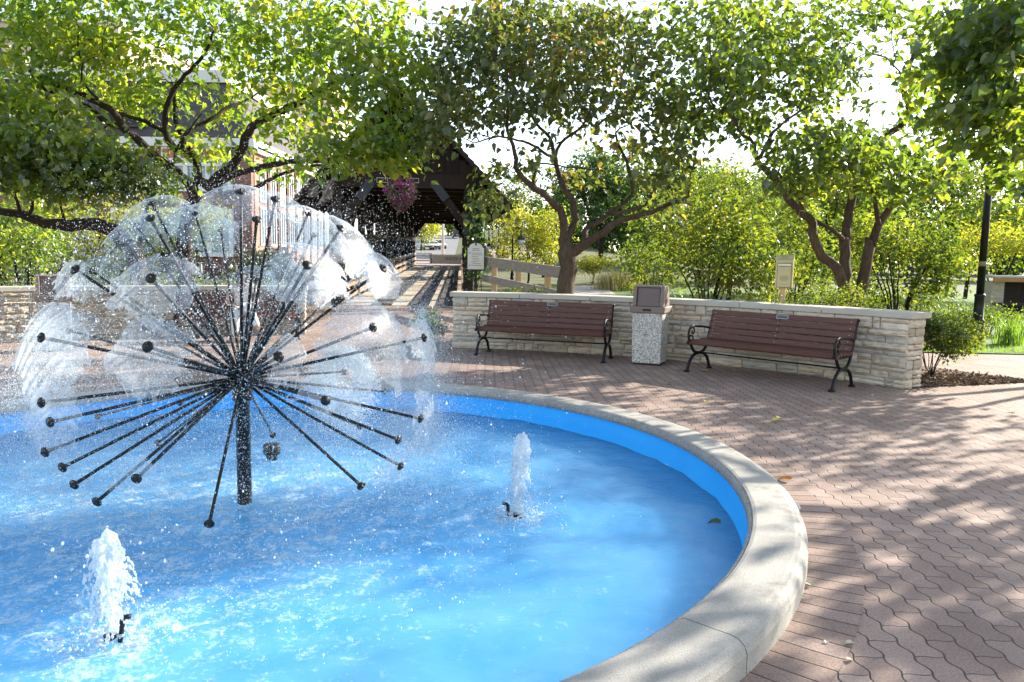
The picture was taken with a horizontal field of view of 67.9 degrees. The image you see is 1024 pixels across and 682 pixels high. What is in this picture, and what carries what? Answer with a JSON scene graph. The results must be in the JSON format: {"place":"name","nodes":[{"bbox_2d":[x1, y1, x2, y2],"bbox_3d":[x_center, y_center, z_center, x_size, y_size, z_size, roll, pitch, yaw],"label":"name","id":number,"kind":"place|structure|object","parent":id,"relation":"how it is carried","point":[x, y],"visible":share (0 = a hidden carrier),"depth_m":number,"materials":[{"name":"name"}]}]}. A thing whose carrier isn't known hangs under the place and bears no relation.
{"place":"outdoors","nodes":[
{"label":"outdoors","id":0,"kind":"place"},
{"bbox_2d":[8,277,330,289],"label":"side street","id":1,"kind":"structure","parent":0,"point":[316,284],"depth_m":40.79,"materials":[{"name":"asphalt"}]},
{"bbox_2d":[0,130,582,603],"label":"water mist","id":2,"kind":"structure","parent":0,"point":[374,442],"depth_m":4.68,"materials":[{"name":"liquid"}]},
{"bbox_2d":[416,235,458,259],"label":"road","id":3,"kind":"structure","parent":0,"point":[452,244],"depth_m":130.35,"materials":[{"name":"asphalt"}]},
{"bbox_2d":[416,240,432,249],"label":"parked car","id":4,"kind":"object","parent":3,"relation":"on","point":[424,246],"visible":0.59,"depth_m":124.18,"materials":[{"name":"silver metal"}]},
{"bbox_2d":[415,261,460,265],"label":"plaza","id":5,"kind":"structure","parent":0,"point":[429,263],"depth_m":65.33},
{"bbox_2d":[441,224,443,254],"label":"light pole","id":6,"kind":"object","parent":5,"relation":"on","point":[442,251],"depth_m":68.83,"materials":[{"name":"metal"}]},
{"bbox_2d":[429,254,461,263],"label":"street name sign","id":7,"kind":"structure","parent":5,"relation":"on","point":[440,258],"depth_m":67.37,"materials":[{"name":"stone"}]},
{"bbox_2d":[0,294,1023,681],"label":"plaza","id":8,"kind":"structure","parent":0,"point":[918,492],"depth_m":6.96,"materials":[{"name":"brick"}]},
{"bbox_2d":[33,274,72,351],"bbox_3d":[-7.343,-0.460,12.183,0.530,1.214,0.534,-3,7,-33],"label":"trash bin","id":9,"kind":"object","parent":8,"relation":"on","point":[51,285],"visible":0.96,"depth_m":12.01,"materials":[{"name":"stone"}]},
{"bbox_2d":[13,192,181,284],"bbox_3d":[-14.270,-3.786,27.043,5.854,4.843,4.934,-4,8,-36],"label":"park tree","id":10,"kind":"object","parent":8,"relation":"on","point":[103,258],"visible":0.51,"depth_m":26.84,"materials":[{"name":"green plant"}]},
{"bbox_2d":[0,80,203,285],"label":"lilac tree","id":11,"kind":"object","parent":8,"relation":"on","point":[39,156],"visible":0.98,"depth_m":11.95,"materials":[{"name":"green plant"}]},
{"bbox_2d":[0,285,307,342],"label":"stone wall","id":12,"kind":"structure","parent":8,"relation":"on","point":[76,303],"depth_m":14.00,"materials":[{"name":"stone"}]},
{"bbox_2d":[0,0,457,284],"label":"lilac tree","id":13,"kind":"object","parent":8,"relation":"on","point":[99,50],"visible":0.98,"depth_m":13.67,"materials":[{"name":"green plant"}]},
{"bbox_2d":[173,291,300,342],"bbox_3d":[-5.084,-0.462,14.118,2.200,0.892,0.743,-1,7,-20],"label":"park bench","id":14,"kind":"object","parent":8,"relation":"on","point":[212,310],"visible":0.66,"depth_m":14.17,"materials":[{"name":"wood"}]},
{"bbox_2d":[305,301,365,323],"bbox_3d":[-12.338,-0.837,20.451,15.300,0.001,11.200,1,6,0],"label":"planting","id":15,"kind":"object","parent":8,"relation":"on","point":[322,310],"depth_m":22.39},
{"bbox_2d":[0,196,62,285],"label":"multi stem shrub","id":16,"kind":"object","parent":15,"relation":"on","point":[5,223],"visible":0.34,"depth_m":18.28,"materials":[{"name":"green plant"}]},
{"bbox_2d":[0,213,85,285],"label":"multi stem shrub","id":17,"kind":"object","parent":15,"relation":"on","point":[33,253],"visible":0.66,"depth_m":16.24,"materials":[{"name":"green plant"}]},
{"bbox_2d":[85,269,235,284],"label":"hedge","id":18,"kind":"object","parent":15,"relation":"on","point":[127,281],"visible":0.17,"depth_m":16.21,"materials":[{"name":"green plant"}]},
{"bbox_2d":[216,271,293,284],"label":"hedge","id":19,"kind":"object","parent":15,"relation":"on","point":[271,283],"visible":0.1,"depth_m":16.77,"materials":[{"name":"green plant"}]},
{"bbox_2d":[0,379,807,681],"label":"fountain pool","id":20,"kind":"structure","parent":8,"relation":"in","point":[732,624],"depth_m":4.61,"materials":[{"name":"concrete"}]},
{"bbox_2d":[103,614,131,642],"bbox_3d":[-1.750,1.460,3.376,0.153,0.540,0.097,1,6,0],"label":"jet nozzle","id":21,"kind":"object","parent":20,"relation":"on","point":[122,625],"visible":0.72,"depth_m":3.33,"materials":[{"name":"black paint"}]},
{"bbox_2d":[40,523,179,664],"bbox_3d":[-1.765,1.102,3.372,0.530,0.578,0.512,1,6,0],"label":"water jet","id":22,"kind":"object","parent":21,"relation":"attached to","point":[106,563],"visible":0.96,"depth_m":3.31},
{"bbox_2d":[13,184,435,527],"bbox_3d":[-1.884,0.294,5.133,2.432,2.562,2.778,-1,7,-21],"label":"fountain","id":23,"kind":"object","parent":20,"relation":"on","point":[277,355],"visible":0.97,"depth_m":4.77,"materials":[{"name":"black paint"}]},
{"bbox_2d":[263,442,280,460],"bbox_3d":[-2.018,1.144,6.397,0.140,0.565,0.140,1,6,0],"label":"pool spotlight","id":24,"kind":"object","parent":20,"relation":"in","point":[275,450],"visible":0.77,"depth_m":6.33,"materials":[{"name":"black paint"}]},
{"bbox_2d":[0,405,741,681],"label":"water","id":25,"kind":"structure","parent":20,"relation":"in","point":[587,590],"depth_m":4.33,"materials":[{"name":"liquid"}]},
{"bbox_2d":[0,76,640,681],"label":"water droplets","id":26,"kind":"object","parent":25,"relation":"on","point":[354,360],"visible":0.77,"depth_m":4.94},
{"bbox_2d":[502,502,521,518],"bbox_3d":[0.007,1.315,5.057,0.153,0.520,0.097,1,6,0],"label":"jet nozzle","id":27,"kind":"object","parent":20,"relation":"on","point":[508,507],"visible":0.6,"depth_m":5.01,"materials":[{"name":"black paint"}]},
{"bbox_2d":[480,431,545,530],"bbox_3d":[0.036,0.895,4.996,0.497,0.603,0.439,1,6,0],"label":"water jet","id":28,"kind":"object","parent":27,"relation":"attached to","point":[522,464],"visible":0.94,"depth_m":4.99},
{"bbox_2d":[408,307,450,344],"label":"hedge","id":29,"kind":"object","parent":8,"relation":"on","point":[431,322],"visible":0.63,"depth_m":13.68,"materials":[{"name":"green plant"}]},
{"bbox_2d":[473,299,614,362],"bbox_3d":[0.522,-0.181,12.361,2.200,0.892,0.743,3,7,18],"label":"park bench","id":30,"kind":"object","parent":8,"relation":"on","point":[554,326],"visible":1,"depth_m":12.46,"materials":[{"name":"wood"}]},
{"bbox_2d":[630,284,671,365],"bbox_3d":[2.136,-0.258,11.726,0.530,1.214,0.534,4,7,24],"label":"trash bin","id":31,"kind":"object","parent":8,"relation":"on","point":[650,309],"visible":1,"depth_m":11.54,"materials":[{"name":"stone"}]},
{"bbox_2d":[450,291,931,388],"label":"stone wall","id":32,"kind":"structure","parent":8,"relation":"on","point":[888,349],"depth_m":11.59,"materials":[{"name":"stone"}]},
{"bbox_2d":[449,341,1022,384],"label":"mulch bed","id":33,"kind":"object","parent":8,"relation":"on","point":[941,370],"visible":0.08,"depth_m":11.15,"materials":[{"name":"soil"}]},
{"bbox_2d":[466,242,484,290],"bbox_3d":[-1.093,-1.944,22.868,0.570,2.061,0.106,1,6,-2],"label":"information sign","id":34,"kind":"object","parent":33,"relation":"on","point":[475,251],"visible":0.98,"depth_m":22.76,"materials":[{"name":"metal"}]},
{"bbox_2d":[481,284,556,293],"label":"hedge","id":35,"kind":"object","parent":33,"relation":"on","point":[534,288],"visible":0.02,"depth_m":14.58,"materials":[{"name":"green plant"}]},
{"bbox_2d":[481,257,560,292],"bbox_3d":[0.166,-1.463,20.588,0.230,1.638,6.355,-1,7,-19],"label":"timber railing","id":36,"kind":"object","parent":33,"relation":"on","point":[547,272],"visible":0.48,"depth_m":20.30,"materials":[{"name":"brown wood"}]},
{"bbox_2d":[390,0,720,293],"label":"lilac tree","id":37,"kind":"object","parent":33,"relation":"on","point":[487,59],"visible":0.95,"depth_m":12.66,"materials":[{"name":"green plant"}]},
{"bbox_2d":[611,186,809,301],"bbox_3d":[4.694,-1.897,17.361,4.512,3.380,3.013,-1,7,-20],"label":"multi stem shrub","id":38,"kind":"object","parent":33,"relation":"on","point":[722,277],"visible":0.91,"depth_m":16.88,"materials":[{"name":"green plant"}]},
{"bbox_2d":[775,255,794,302],"bbox_3d":[4.675,-0.622,13.127,0.295,1.723,0.163,3,7,22],"label":"bag dispenser","id":39,"kind":"object","parent":33,"relation":"on","point":[784,272],"visible":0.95,"depth_m":13.01,"materials":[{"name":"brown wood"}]},
{"bbox_2d":[776,263,791,287],"bbox_3d":[4.651,-1.127,13.009,0.231,0.417,0.018,3,7,22],"label":"front door","id":40,"kind":"structure","parent":39,"relation":"in","point":[784,270],"depth_m":13.01,"materials":[{"name":"beige metal"}]},
{"bbox_2d":[739,186,858,304],"bbox_3d":[7.424,-2.134,19.468,3.535,3.776,2.445,-4,8,-37],"label":"multi stem shrub","id":41,"kind":"object","parent":33,"relation":"on","point":[801,230],"visible":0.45,"depth_m":19.06,"materials":[{"name":"green plant"}]},
{"bbox_2d":[628,0,977,306],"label":"lilac tree","id":42,"kind":"object","parent":33,"relation":"on","point":[869,157],"visible":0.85,"depth_m":12.16,"materials":[{"name":"green plant"}]},
{"bbox_2d":[769,280,888,319],"bbox_3d":[4.681,-0.249,11.367,1.724,1.379,1.253,-4,8,-40],"label":"hedge","id":43,"kind":"object","parent":33,"relation":"on","point":[829,296],"visible":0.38,"depth_m":11.35,"materials":[{"name":"green plant"}]},
{"bbox_2d":[822,198,990,309],"bbox_3d":[8.660,-1.603,16.864,3.352,3.039,2.503,5,8,34],"label":"multi stem shrub","id":44,"kind":"object","parent":33,"relation":"on","point":[939,274],"visible":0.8,"depth_m":16.44,"materials":[{"name":"green plant"}]},
{"bbox_2d":[860,277,971,320],"bbox_3d":[9.058,-0.869,17.829,3.057,1.356,2.026,2,6,8],"label":"flowering shrub","id":45,"kind":"object","parent":33,"relation":"on","point":[920,308],"visible":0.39,"depth_m":17.60,"materials":[{"name":"green plant"}]},
{"bbox_2d":[901,305,995,376],"bbox_3d":[5.903,0.000,10.707,1.443,1.059,1.557,6,8,38],"label":"round shrub","id":46,"kind":"object","parent":33,"relation":"on","point":[941,335],"visible":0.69,"depth_m":10.34,"materials":[{"name":"green plant"}]},
{"bbox_2d":[917,366,1023,387],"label":"mulch chips","id":47,"kind":"object","parent":33,"relation":"on","point":[950,378],"visible":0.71,"depth_m":10.47,"materials":[{"name":"brown wood"}]},
{"bbox_2d":[683,309,859,391],"bbox_3d":[3.492,0.081,10.397,0.743,0.892,2.200,-5,9,-43],"label":"park bench","id":48,"kind":"object","parent":8,"relation":"on","point":[835,350],"visible":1,"depth_m":10.38,"materials":[{"name":"wood"}]},
{"bbox_2d":[727,445,863,681],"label":"brick edging","id":49,"kind":"object","parent":8,"relation":"on","point":[830,608],"visible":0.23,"depth_m":3.52,"materials":[{"name":"brick"}]},
{"bbox_2d":[888,0,1023,203],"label":"lilac tree","id":50,"kind":"object","parent":8,"relation":"on","point":[979,55],"visible":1,"depth_m":8.76,"materials":[{"name":"green plant"}]},
{"bbox_2d":[967,108,1023,220],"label":"lilac tree","id":51,"kind":"object","parent":8,"relation":"on","point":[1016,205],"visible":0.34,"depth_m":13.39,"materials":[{"name":"green plant"}]},
{"bbox_2d":[0,227,1023,293],"bbox_3d":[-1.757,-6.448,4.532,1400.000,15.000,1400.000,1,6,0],"label":"ground","id":52,"kind":"structure","parent":0,"point":[535,279],"depth_m":55.15,"materials":[{"name":"plant"}]},
{"bbox_2d":[0,183,111,285],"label":"park tree","id":53,"kind":"object","parent":52,"relation":"on","point":[35,208],"visible":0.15,"depth_m":29.88,"materials":[{"name":"green plant"}]},
{"bbox_2d":[3,258,171,285],"bbox_3d":[-18.098,-2.613,29.928,10.546,1.320,0.070,2,6,11],"label":"metal fence","id":54,"kind":"object","parent":52,"relation":"on","point":[150,261],"visible":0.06,"depth_m":29.48,"materials":[{"name":"metal"}]},
{"bbox_2d":[0,16,191,68],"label":"rendered building","id":55,"kind":"structure","parent":52,"relation":"on","point":[168,58],"depth_m":73.42,"materials":[{"name":"white"}]},
{"bbox_2d":[8,259,203,275],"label":"retaining wall","id":56,"kind":"structure","parent":52,"relation":"on","point":[201,267],"depth_m":47.98,"materials":[{"name":"stone"}]},
{"bbox_2d":[98,213,217,284],"bbox_3d":[-15.321,-3.629,32.843,4.405,3.702,4.166,1,6,0],"label":"park tree","id":57,"kind":"object","parent":52,"relation":"on","point":[164,258],"visible":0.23,"depth_m":32.58,"materials":[{"name":"green plant"}]},
{"bbox_2d":[0,67,321,274],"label":"brick building","id":58,"kind":"structure","parent":52,"relation":"on","point":[145,133],"depth_m":49.45,"materials":[{"name":"brick"}]},
{"bbox_2d":[59,208,94,255],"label":"window","id":59,"kind":"structure","parent":58,"relation":"in","point":[92,213],"depth_m":49.44,"materials":[{"name":"glass"}]},
{"bbox_2d":[110,208,146,254],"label":"window","id":60,"kind":"structure","parent":58,"relation":"in","point":[112,209],"depth_m":49.38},
{"bbox_2d":[162,208,234,256],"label":"window","id":61,"kind":"structure","parent":58,"relation":"in","point":[231,248],"depth_m":49.48,"materials":[{"name":"glass"}]},
{"bbox_2d":[166,161,232,191],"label":"window","id":62,"kind":"structure","parent":58,"relation":"in","point":[186,170],"depth_m":49.05,"materials":[{"name":"glass"}]},
{"bbox_2d":[129,194,244,256],"bbox_3d":[-17.384,-5.316,40.020,5.509,4.942,5.361,1,6,0],"label":"park tree","id":63,"kind":"object","parent":52,"relation":"on","point":[207,216],"visible":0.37,"depth_m":39.95,"materials":[{"name":"green plant"}]},
{"bbox_2d":[223,241,306,281],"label":"park tree","id":64,"kind":"object","parent":52,"relation":"on","point":[273,274],"visible":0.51,"depth_m":43.68,"materials":[{"name":"green plant"}]},
{"bbox_2d":[252,147,330,267],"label":"brick wing","id":65,"kind":"structure","parent":52,"relation":"on","point":[284,194],"depth_m":56.75,"materials":[{"name":"brick"}]},
{"bbox_2d":[259,207,266,245],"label":"window","id":66,"kind":"structure","parent":65,"relation":"in","point":[263,223],"depth_m":51.31,"materials":[{"name":"glass"}]},
{"bbox_2d":[259,172,266,202],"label":"window","id":67,"kind":"structure","parent":65,"relation":"in","point":[263,198],"depth_m":51.09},
{"bbox_2d":[269,170,276,204],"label":"window","id":68,"kind":"structure","parent":65,"relation":"in","point":[272,185],"depth_m":53.19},
{"bbox_2d":[270,209,276,245],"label":"window","id":69,"kind":"structure","parent":65,"relation":"in","point":[273,236],"depth_m":53.70,"materials":[{"name":"glass"}]},
{"bbox_2d":[279,211,285,246],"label":"window","id":70,"kind":"structure","parent":65,"relation":"in","point":[282,238],"depth_m":55.74,"materials":[{"name":"glass"}]},
{"bbox_2d":[279,175,285,206],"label":"window","id":71,"kind":"structure","parent":65,"relation":"in","point":[281,192],"depth_m":55.43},
{"bbox_2d":[288,177,293,208],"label":"window","id":72,"kind":"structure","parent":65,"relation":"in","point":[290,189],"depth_m":57.57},
{"bbox_2d":[288,213,294,246],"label":"window","id":73,"kind":"structure","parent":65,"relation":"in","point":[291,223],"depth_m":57.89,"materials":[{"name":"glass"}]},
{"bbox_2d":[296,179,301,210],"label":"window","id":74,"kind":"structure","parent":65,"relation":"in","point":[299,185],"depth_m":59.68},
{"bbox_2d":[297,214,302,247],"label":"window","id":75,"kind":"structure","parent":65,"relation":"in","point":[299,223],"depth_m":60.02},
{"bbox_2d":[304,216,309,247],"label":"window","id":76,"kind":"structure","parent":65,"relation":"in","point":[307,231],"depth_m":62.24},
{"bbox_2d":[312,217,316,247],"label":"window","id":77,"kind":"structure","parent":65,"relation":"in","point":[314,241],"depth_m":64.42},
{"bbox_2d":[318,219,322,248],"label":"window","id":78,"kind":"structure","parent":65,"relation":"in","point":[320,228],"depth_m":66.75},
{"bbox_2d":[324,220,328,247],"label":"window","id":79,"kind":"structure","parent":65,"relation":"in","point":[326,229],"depth_m":68.85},
{"bbox_2d":[257,82,351,232],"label":"rendered building","id":80,"kind":"structure","parent":52,"relation":"on","point":[342,109],"depth_m":92.67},
{"bbox_2d":[288,84,513,306],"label":"covered bridge","id":81,"kind":"structure","parent":52,"relation":"on","point":[451,179],"depth_m":27.63,"materials":[{"name":"brown wood"}]},
{"bbox_2d":[382,167,419,214],"bbox_3d":[-3.264,-5.064,22.283,1.124,2.691,1.118,1,6,0],"label":"flower basket","id":82,"kind":"object","parent":81,"relation":"hanging from","point":[402,203],"visible":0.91,"depth_m":22.22,"materials":[{"name":"pink plant"}]},
{"bbox_2d":[460,183,494,291],"bbox_3d":[-1.083,-3.070,23.779,1.087,3.706,0.536,1,6,0],"label":"climbing vine","id":83,"kind":"object","parent":81,"relation":"hanging from","point":[477,231],"visible":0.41,"depth_m":23.74,"materials":[{"name":"green plant"}]},
{"bbox_2d":[417,224,447,250],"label":"roadside tree","id":84,"kind":"object","parent":52,"relation":"on","point":[427,227],"visible":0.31,"depth_m":118.21,"materials":[{"name":"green plant"}]},
{"bbox_2d":[437,224,454,235],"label":"roadside tree","id":85,"kind":"object","parent":52,"relation":"on","point":[449,229],"visible":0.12,"depth_m":229.29,"materials":[{"name":"green plant"}]},
{"bbox_2d":[510,227,523,279],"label":"park lamp","id":86,"kind":"object","parent":52,"relation":"on","point":[520,238],"visible":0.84,"depth_m":43.57,"materials":[{"name":"metal"}]},
{"bbox_2d":[493,164,549,240],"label":"tree","id":87,"kind":"object","parent":52,"relation":"on","point":[519,196],"visible":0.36,"depth_m":98.02,"materials":[{"name":"green plant"}]},
{"bbox_2d":[485,197,582,283],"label":"feathery tree","id":88,"kind":"object","parent":52,"relation":"on","point":[540,246],"visible":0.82,"depth_m":44.67,"materials":[{"name":"green plant"}]},
{"bbox_2d":[530,138,655,261],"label":"dark park tree","id":89,"kind":"object","parent":52,"relation":"on","point":[599,202],"visible":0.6,"depth_m":63.70,"materials":[{"name":"green plant"}]},
{"bbox_2d":[605,170,712,261],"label":"dark park tree","id":90,"kind":"object","parent":52,"relation":"on","point":[655,200],"visible":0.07,"depth_m":70.14,"materials":[{"name":"green plant"}]},
{"bbox_2d":[697,166,795,269],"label":"dark park tree","id":91,"kind":"object","parent":52,"relation":"on","point":[738,189],"visible":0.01,"depth_m":68.73,"materials":[{"name":"green plant"}]},
{"bbox_2d":[526,188,1023,274],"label":"distant wood","id":92,"kind":"object","parent":52,"relation":"on","point":[577,232],"visible":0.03,"depth_m":93.13,"materials":[{"name":"green plant"}]},
{"bbox_2d":[821,198,943,275],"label":"dark park tree","id":93,"kind":"object","parent":52,"relation":"on","point":[900,218],"visible":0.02,"depth_m":71.22,"materials":[{"name":"green plant"}]},
{"bbox_2d":[930,196,1023,277],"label":"dark park tree","id":94,"kind":"object","parent":52,"relation":"on","point":[999,272],"visible":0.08,"depth_m":69.37,"materials":[{"name":"green plant"}]},
{"bbox_2d":[485,239,538,262],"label":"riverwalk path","id":95,"kind":"structure","parent":0,"point":[494,251],"depth_m":79.44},
{"bbox_2d":[574,285,614,293],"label":"riverside path","id":96,"kind":"structure","parent":0,"point":[578,289],"depth_m":38.28,"materials":[{"name":"concrete"}]},
{"bbox_2d":[522,285,1023,353],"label":"lawn","id":97,"kind":"structure","parent":0,"point":[970,297],"depth_m":33.92,"materials":[{"name":"green plant"}]},
{"bbox_2d":[576,251,620,283],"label":"feathery tree","id":98,"kind":"object","parent":97,"relation":"on","point":[592,265],"visible":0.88,"depth_m":45.93,"materials":[{"name":"green plant"}]},
{"bbox_2d":[584,268,652,290],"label":"ornamental grass","id":99,"kind":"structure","parent":97,"relation":"on","point":[608,281],"depth_m":39.45,"materials":[{"name":"plant"}]},
{"bbox_2d":[606,230,711,297],"bbox_3d":[4.761,-2.196,23.974,3.517,2.560,2.479,1,6,0],"label":"multi stem shrub","id":100,"kind":"object","parent":97,"relation":"on","point":[628,260],"visible":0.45,"depth_m":23.80,"materials":[{"name":"green plant"}]},
{"bbox_2d":[642,156,762,287],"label":"park tree","id":101,"kind":"object","parent":97,"relation":"on","point":[689,181],"visible":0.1,"depth_m":42.88,"materials":[{"name":"green plant"}]},
{"bbox_2d":[652,151,829,299],"bbox_3d":[8.880,-4.601,30.463,7.109,6.440,6.430,1,6,0],"label":"park tree","id":102,"kind":"object","parent":97,"relation":"on","point":[701,188],"visible":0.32,"depth_m":29.84,"materials":[{"name":"green plant"}]},
{"bbox_2d":[709,166,803,282],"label":"park tree","id":103,"kind":"object","parent":97,"relation":"on","point":[763,243],"visible":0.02,"depth_m":51.19,"materials":[{"name":"green plant"}]},
{"bbox_2d":[730,156,916,294],"bbox_3d":[15.496,-5.745,38.049,9.523,7.302,7.247,-3,7,-32],"label":"park tree","id":104,"kind":"object","parent":97,"relation":"on","point":[833,210],"visible":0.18,"depth_m":37.78,"materials":[{"name":"green plant"}]},
{"bbox_2d":[879,133,1023,298],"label":"park tree","id":105,"kind":"object","parent":97,"relation":"on","point":[964,191],"visible":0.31,"depth_m":34.88,"materials":[{"name":"green plant"}]},
{"bbox_2d":[922,337,1023,352],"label":"lawn grass","id":106,"kind":"structure","parent":97,"relation":"on","point":[1002,349],"depth_m":14.22,"materials":[{"name":"plant"}]},
{"bbox_2d":[923,296,1023,334],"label":"flowering shrub","id":107,"kind":"object","parent":97,"relation":"on","point":[998,314],"visible":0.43,"depth_m":17.38,"materials":[{"name":"green plant"}]},
{"bbox_2d":[940,214,1023,280],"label":"multi stem shrub","id":108,"kind":"object","parent":97,"relation":"on","point":[1012,243],"visible":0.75,"depth_m":26.70,"materials":[{"name":"green plant"}]},
{"bbox_2d":[971,106,1023,342],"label":"street lamp","id":109,"kind":"object","parent":97,"relation":"on","point":[979,301],"visible":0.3,"depth_m":15.50,"materials":[{"name":"black metal"}]},
{"bbox_2d":[984,275,1023,315],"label":"stone seat","id":110,"kind":"object","parent":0,"point":[1005,290],"visible":0.63,"depth_m":24.03,"materials":[{"name":"stone"}]},
{"bbox_2d":[990,315,1023,345],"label":"ornamental grass","id":111,"kind":"object","parent":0,"point":[1009,336],"depth_m":15.20,"materials":[{"name":"plant"}]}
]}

